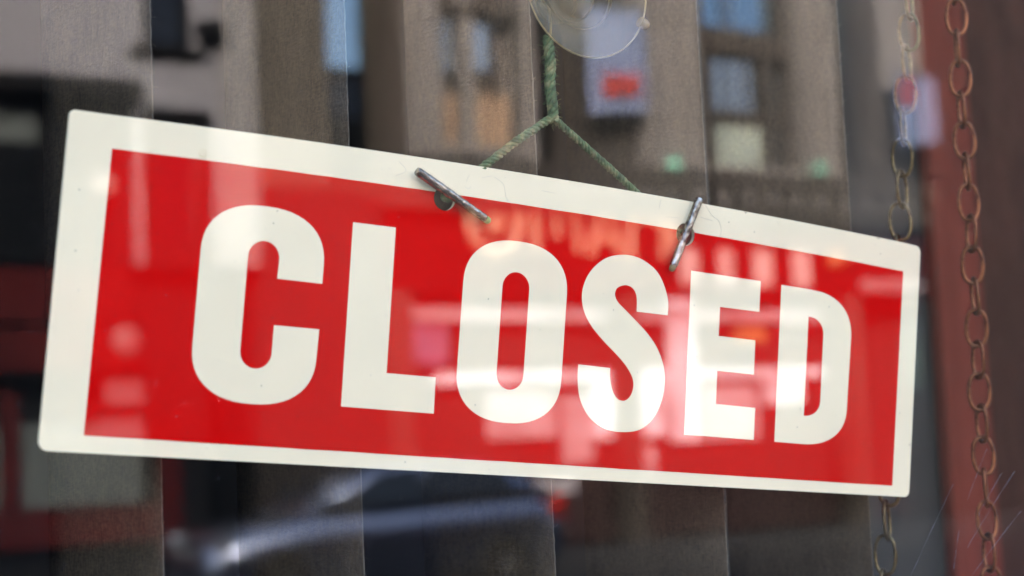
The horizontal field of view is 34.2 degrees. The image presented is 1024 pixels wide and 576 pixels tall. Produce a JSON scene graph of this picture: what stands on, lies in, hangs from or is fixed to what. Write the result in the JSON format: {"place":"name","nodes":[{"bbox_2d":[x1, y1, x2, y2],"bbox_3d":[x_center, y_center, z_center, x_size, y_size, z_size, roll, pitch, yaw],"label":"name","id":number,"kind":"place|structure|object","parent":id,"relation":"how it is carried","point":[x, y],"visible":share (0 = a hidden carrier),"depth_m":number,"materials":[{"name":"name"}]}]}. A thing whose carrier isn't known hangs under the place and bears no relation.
{"place":"outdoors","nodes":[
{"label":"outdoors","id":0,"kind":"place"},
{"bbox_2d":[873,0,920,575],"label":"hanging chain","id":1,"kind":"object","parent":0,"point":[904,141],"visible":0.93,"depth_m":0.71,"materials":[{"name":"gold metal"}]},
{"bbox_2d":[945,0,1001,575],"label":"hanging chain","id":2,"kind":"object","parent":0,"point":[967,185],"visible":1,"depth_m":0.73,"materials":[{"name":"metal"}]},
{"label":"ground","id":3,"kind":"structure","parent":0,"visible":0},
{"bbox_3d":[4.291,-3.273,8.104,75.000,10.800,8.300,1,-6,-31],"label":"shop building","id":4,"kind":"object","parent":3,"relation":"on","visible":0},
{"bbox_2d":[41,0,165,575],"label":"blind slat","id":5,"kind":"object","parent":4,"relation":"hanging from","point":[105,514],"visible":0.42,"depth_m":0.58,"materials":[{"name":"plastic"}]},
{"bbox_2d":[222,0,367,575],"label":"blind slat","id":6,"kind":"object","parent":4,"relation":"hanging from","point":[285,69],"visible":0.47,"depth_m":0.61,"materials":[{"name":"plastic"}]},
{"bbox_2d":[0,0,947,575],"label":"shop room","id":7,"kind":"object","parent":4,"relation":"attached to","point":[200,516],"depth_m":4.75,"materials":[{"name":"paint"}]},
{"bbox_2d":[697,0,945,575],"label":"grey partition","id":8,"kind":"object","parent":7,"relation":"on","point":[870,55],"visible":0.25,"depth_m":1.52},
{"bbox_2d":[909,0,1023,575],"bbox_3d":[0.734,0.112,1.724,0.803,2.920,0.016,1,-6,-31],"label":"wooden post","id":9,"kind":"object","parent":7,"relation":"on","point":[992,44],"visible":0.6,"depth_m":1.55,"materials":[{"name":"red paint"}]},
{"bbox_2d":[403,0,557,575],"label":"blind slat","id":10,"kind":"object","parent":4,"relation":"hanging from","point":[470,83],"visible":0.54,"depth_m":0.66,"materials":[{"name":"plastic"}]},
{"bbox_2d":[560,0,729,575],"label":"blind slat","id":11,"kind":"object","parent":4,"relation":"hanging from","point":[634,114],"visible":0.45,"depth_m":0.70,"materials":[{"name":"plastic"}]},
{"bbox_2d":[698,0,873,575],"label":"blind slat","id":12,"kind":"object","parent":4,"relation":"hanging from","point":[776,138],"visible":0.53,"depth_m":0.74,"materials":[{"name":"plastic"}]},
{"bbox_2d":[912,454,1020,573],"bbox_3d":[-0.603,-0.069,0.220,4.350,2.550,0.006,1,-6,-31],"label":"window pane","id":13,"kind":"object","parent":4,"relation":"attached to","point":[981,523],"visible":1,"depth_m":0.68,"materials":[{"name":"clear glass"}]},
{"bbox_2d":[529,0,649,58],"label":"suction cup","id":14,"kind":"object","parent":13,"relation":"attached to","point":[642,23],"visible":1,"depth_m":0.62,"materials":[{"name":"clear plastic"}]},
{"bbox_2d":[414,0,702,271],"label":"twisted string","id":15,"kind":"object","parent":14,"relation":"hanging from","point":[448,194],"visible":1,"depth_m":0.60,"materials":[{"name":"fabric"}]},
{"bbox_2d":[38,110,919,496],"bbox_3d":[0.014,0.014,0.600,0.360,0.109,0.002,7,-6,-31],"label":"hanging sign","id":16,"kind":"object","parent":15,"relation":"hanging from","point":[230,296],"visible":1,"depth_m":0.58,"materials":[{"name":"red plastic"}]}
]}

